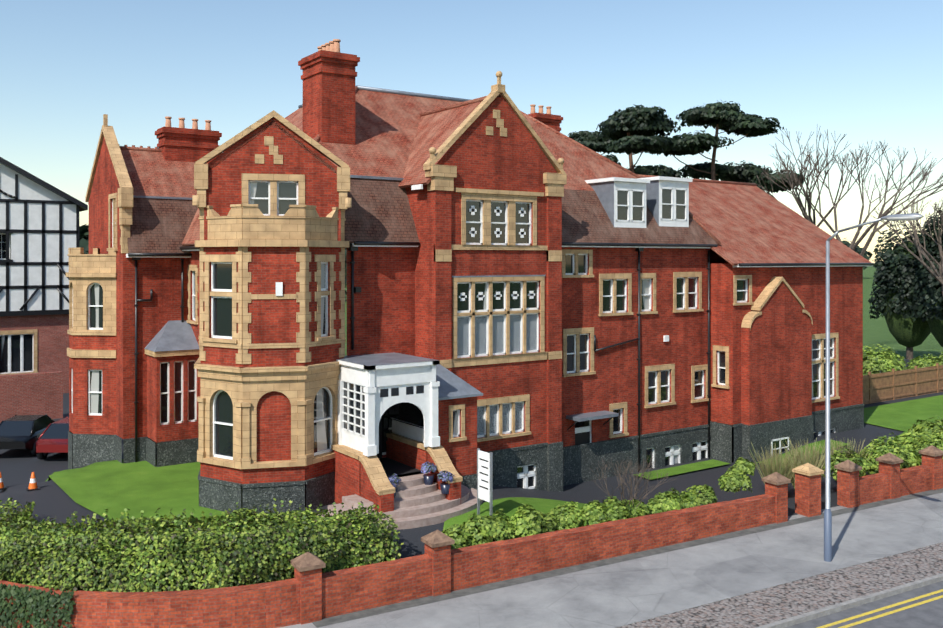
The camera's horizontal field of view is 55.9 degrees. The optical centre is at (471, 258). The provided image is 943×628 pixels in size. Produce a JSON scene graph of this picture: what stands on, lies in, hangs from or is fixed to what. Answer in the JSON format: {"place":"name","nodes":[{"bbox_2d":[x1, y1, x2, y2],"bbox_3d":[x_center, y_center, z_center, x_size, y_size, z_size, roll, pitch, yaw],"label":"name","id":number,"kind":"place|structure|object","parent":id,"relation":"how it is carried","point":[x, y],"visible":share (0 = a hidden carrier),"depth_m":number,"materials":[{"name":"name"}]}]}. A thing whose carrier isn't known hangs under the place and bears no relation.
{"place":"outdoors","nodes":[
{"label":"outdoors","id":0,"kind":"place"},
{"bbox_2d":[318,471,482,529],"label":"entrance steps","id":1,"kind":"structure","parent":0,"point":[418,502],"depth_m":25.94,"materials":[{"name":"beige stone"}]},
{"bbox_2d":[387,461,454,497],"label":"potted plants","id":2,"kind":"object","parent":1,"relation":"on","point":[394,479],"depth_m":26.48,"materials":[{"name":"plant"}]},
{"bbox_2d":[69,50,862,514],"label":"brick walls","id":3,"kind":"structure","parent":0,"point":[403,300],"depth_m":32.10,"materials":[{"name":"red brick"}]},
{"bbox_2d":[165,39,550,129],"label":"chimney pots","id":4,"kind":"object","parent":3,"relation":"on","point":[333,45],"visible":0.79,"depth_m":36.72,"materials":[{"name":"orange ceramic"}]},
{"bbox_2d":[133,85,691,421],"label":"lead house roofs","id":5,"kind":"structure","parent":3,"relation":"on","point":[174,335],"depth_m":32.92,"materials":[{"name":"grey metal"}]},
{"bbox_2d":[0,176,872,488],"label":"white house joinery","id":6,"kind":"object","parent":3,"relation":"in","point":[372,380],"visible":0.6,"depth_m":30.46,"materials":[{"name":"white wood"}]},
{"bbox_2d":[0,182,833,487],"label":"window glass","id":7,"kind":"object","parent":6,"relation":"in","point":[408,412],"depth_m":31.25,"materials":[{"name":"grey glass"}]},
{"bbox_2d":[119,86,871,265],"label":"house tiled roofs","id":8,"kind":"structure","parent":3,"relation":"on","point":[400,136],"depth_m":34.81,"materials":[{"name":"red tile"}]},
{"bbox_2d":[128,241,873,471],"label":"gutters and downpipes","id":9,"kind":"object","parent":3,"relation":"attached to","point":[582,438],"visible":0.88,"depth_m":33.89,"materials":[{"name":"black metal"}]},
{"bbox_2d":[68,404,864,513],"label":"stone plinth","id":10,"kind":"structure","parent":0,"point":[559,466],"depth_m":33.55,"materials":[{"name":"grey stone"}]},
{"bbox_2d":[0,355,942,559],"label":"driveway","id":11,"kind":"structure","parent":0,"point":[51,498],"depth_m":32.94,"materials":[{"name":"black asphalt"}]},
{"bbox_2d":[0,472,6,489],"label":"traffic cone","id":12,"kind":"object","parent":11,"relation":"on","point":[2,486],"visible":0.97,"depth_m":29.18,"materials":[{"name":"orange plastic"}]},
{"bbox_2d":[26,472,39,490],"bbox_3d":[-14.401,7.282,29.162,0.380,0.550,0.380,0,0,-35],"label":"traffic cone","id":13,"kind":"object","parent":11,"relation":"on","point":[32,485],"visible":1,"depth_m":29.09,"materials":[{"name":"orange plastic"}]},
{"bbox_2d":[46,459,273,532],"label":"lawn","id":14,"kind":"structure","parent":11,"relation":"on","point":[115,488],"depth_m":29.09,"materials":[{"name":"green plant"}]},
{"bbox_2d":[443,497,671,545],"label":"lawn","id":15,"kind":"structure","parent":11,"relation":"on","point":[509,506],"depth_m":27.08,"materials":[{"name":"green plant"}]},
{"bbox_2d":[477,448,492,517],"bbox_3d":[0.386,6.581,25.895,0.070,2.000,0.680,0,0,-35],"label":"sign board","id":16,"kind":"object","parent":15,"relation":"on","point":[484,476],"visible":0.88,"depth_m":25.84,"materials":[{"name":"white metal"}]},
{"bbox_2d":[590,453,681,506],"bbox_3d":[4.890,7.069,26.803,2.559,2.352,2.681,0,0,-35],"label":"bare shrub","id":17,"kind":"object","parent":15,"relation":"on","point":[637,481],"visible":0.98,"depth_m":26.82,"materials":[{"name":"brown plant"}]},
{"bbox_2d":[634,459,730,479],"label":"verge","id":18,"kind":"structure","parent":11,"relation":"on","point":[675,470],"depth_m":35.76,"materials":[{"name":"green plant"}]},
{"bbox_2d":[757,440,846,465],"bbox_3d":[14.144,8.212,37.600,4.804,0.449,1.207,0,0,-32],"label":"hedge","id":19,"kind":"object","parent":11,"relation":"on","point":[818,444],"depth_m":38.13,"materials":[{"name":"green plant"}]},
{"bbox_2d":[748,436,872,489],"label":"ornamental grasses","id":20,"kind":"object","parent":11,"relation":"on","point":[798,459],"visible":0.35,"depth_m":31.76,"materials":[{"name":"green plant"}]},
{"bbox_2d":[863,363,942,403],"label":"timber fence","id":21,"kind":"object","parent":11,"relation":"on","point":[893,385],"visible":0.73,"depth_m":51.37,"materials":[{"name":"brown wood"}]},
{"bbox_2d":[864,395,942,468],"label":"lawn","id":22,"kind":"structure","parent":11,"relation":"on","point":[903,416],"depth_m":46.08,"materials":[{"name":"green plant"}]},
{"bbox_2d":[859,344,942,473],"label":"shrubs","id":23,"kind":"object","parent":22,"relation":"on","point":[882,361],"visible":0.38,"depth_m":53.80,"materials":[{"name":"green plant"}]},
{"bbox_2d":[0,0,942,262],"label":"sky","id":24,"kind":"structure","parent":0,"point":[865,71],"materials":[{"name":"blue"}]},
{"bbox_2d":[279,488,942,627],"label":"pavement","id":25,"kind":"structure","parent":0,"point":[619,594],"depth_m":23.74,"materials":[{"name":"concrete"}]},
{"bbox_2d":[824,213,923,561],"bbox_3d":[10.773,3.673,23.883,0.340,9.689,2.974,0,0,-28],"label":"street lamp","id":26,"kind":"object","parent":25,"relation":"on","point":[827,510],"visible":1,"depth_m":25.01,"materials":[{"name":"metal"}]},
{"bbox_2d":[345,265,942,625],"bbox_3d":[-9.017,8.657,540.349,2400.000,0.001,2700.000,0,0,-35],"label":"ground","id":27,"kind":"structure","parent":0,"point":[876,332],"depth_m":99.19,"materials":[{"name":"green plant"}]},
{"bbox_2d":[0,371,62,422],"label":"brick wall","id":28,"kind":"structure","parent":27,"relation":"on","point":[33,394],"depth_m":46.64,"materials":[{"name":"brick"}]},
{"bbox_2d":[0,314,68,392],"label":"neighbouring building wall","id":29,"kind":"structure","parent":27,"relation":"on","point":[52,341],"depth_m":55.80,"materials":[{"name":"red brick"}]},
{"bbox_2d":[0,163,75,310],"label":"white wall panels","id":30,"kind":"object","parent":29,"relation":"on","point":[28,189],"visible":0.57,"depth_m":55.09,"materials":[{"name":"white paint"}]},
{"bbox_2d":[0,157,87,315],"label":"house timbers","id":31,"kind":"object","parent":30,"relation":"attached to","point":[7,262],"visible":0.81,"depth_m":55.02,"materials":[{"name":"black wood"}]},
{"bbox_2d":[0,497,403,592],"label":"hedge","id":32,"kind":"object","parent":27,"relation":"on","point":[20,531],"depth_m":20.98,"materials":[{"name":"green plant"}]},
{"bbox_2d":[0,71,839,495],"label":"house stone dressings","id":33,"kind":"structure","parent":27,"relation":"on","point":[244,225],"depth_m":27.68,"materials":[{"name":"beige stone"}]},
{"bbox_2d":[5,224,872,269],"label":"distant tree belt","id":34,"kind":"object","parent":27,"relation":"on","point":[84,236],"visible":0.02,"depth_m":136.34,"materials":[{"name":"green plant"}]},
{"bbox_2d":[0,454,942,627],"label":"brick garden wall","id":35,"kind":"structure","parent":27,"relation":"on","point":[308,596],"depth_m":22.79,"materials":[{"name":"red brick"}]},
{"bbox_2d":[0,583,75,627],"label":"ivy wall","id":36,"kind":"structure","parent":35,"relation":"attached to","point":[47,599],"depth_m":20.00,"materials":[{"name":"green plant"}]},
{"bbox_2d":[291,445,942,571],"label":"pillar caps","id":37,"kind":"object","parent":35,"relation":"on","point":[306,561],"visible":1,"depth_m":28.75,"materials":[{"name":"stone"}]},
{"bbox_2d":[568,131,617,154],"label":"pine","id":38,"kind":"object","parent":27,"relation":"on","point":[593,141],"depth_m":81.08,"materials":[{"name":"green plant"}]},
{"bbox_2d":[596,104,680,177],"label":"pine","id":39,"kind":"object","parent":27,"relation":"on","point":[644,126],"depth_m":70.12,"materials":[{"name":"green plant"}]},
{"bbox_2d":[643,100,806,192],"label":"pine","id":40,"kind":"object","parent":27,"relation":"on","point":[732,118],"depth_m":78.70,"materials":[{"name":"green plant"}]},
{"bbox_2d":[617,542,942,627],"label":"cobble strip","id":41,"kind":"object","parent":27,"relation":"on","point":[762,607],"depth_m":22.55,"materials":[{"name":"grey stone"}]},
{"bbox_2d":[752,141,942,255],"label":"bare tree","id":42,"kind":"object","parent":27,"relation":"on","point":[809,217],"visible":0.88,"depth_m":60.79,"materials":[{"name":"brown plant"}]},
{"bbox_2d":[756,573,942,627],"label":"kerb","id":43,"kind":"structure","parent":27,"relation":"on","point":[815,614],"depth_m":22.05,"materials":[{"name":"concrete"}]},
{"bbox_2d":[770,128,942,250],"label":"bare tree","id":44,"kind":"object","parent":27,"relation":"on","point":[853,245],"visible":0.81,"depth_m":73.82,"materials":[{"name":"brown plant"}]},
{"bbox_2d":[868,220,933,359],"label":"tree","id":45,"kind":"object","parent":27,"relation":"on","point":[902,261],"depth_m":71.78,"materials":[{"name":"green plant"}]},
{"bbox_2d":[867,193,942,294],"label":"bare tree","id":46,"kind":"object","parent":27,"relation":"on","point":[937,276],"visible":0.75,"depth_m":66.06,"materials":[{"name":"brown plant"}]},
{"bbox_2d":[910,208,942,346],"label":"tree","id":47,"kind":"object","parent":27,"relation":"on","point":[924,276],"depth_m":68.30,"materials":[{"name":"green plant"}]},
{"bbox_2d":[442,425,942,549],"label":"garden shrubs","id":48,"kind":"object","parent":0,"point":[479,528],"visible":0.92,"depth_m":26.63,"materials":[{"name":"green plant"}]},
{"bbox_2d":[785,581,942,627],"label":"road","id":49,"kind":"structure","parent":0,"point":[928,615],"depth_m":21.57,"materials":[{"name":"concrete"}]},
{"bbox_2d":[817,589,942,627],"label":"yellow road line","id":50,"kind":"object","parent":49,"relation":"on","point":[879,609],"visible":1,"depth_m":21.86,"materials":[{"name":"paint"}]},
{"bbox_2d":[838,595,942,627],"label":"yellow road line","id":51,"kind":"object","parent":49,"relation":"on","point":[891,612],"visible":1,"depth_m":21.68,"materials":[{"name":"paint"}]}
]}

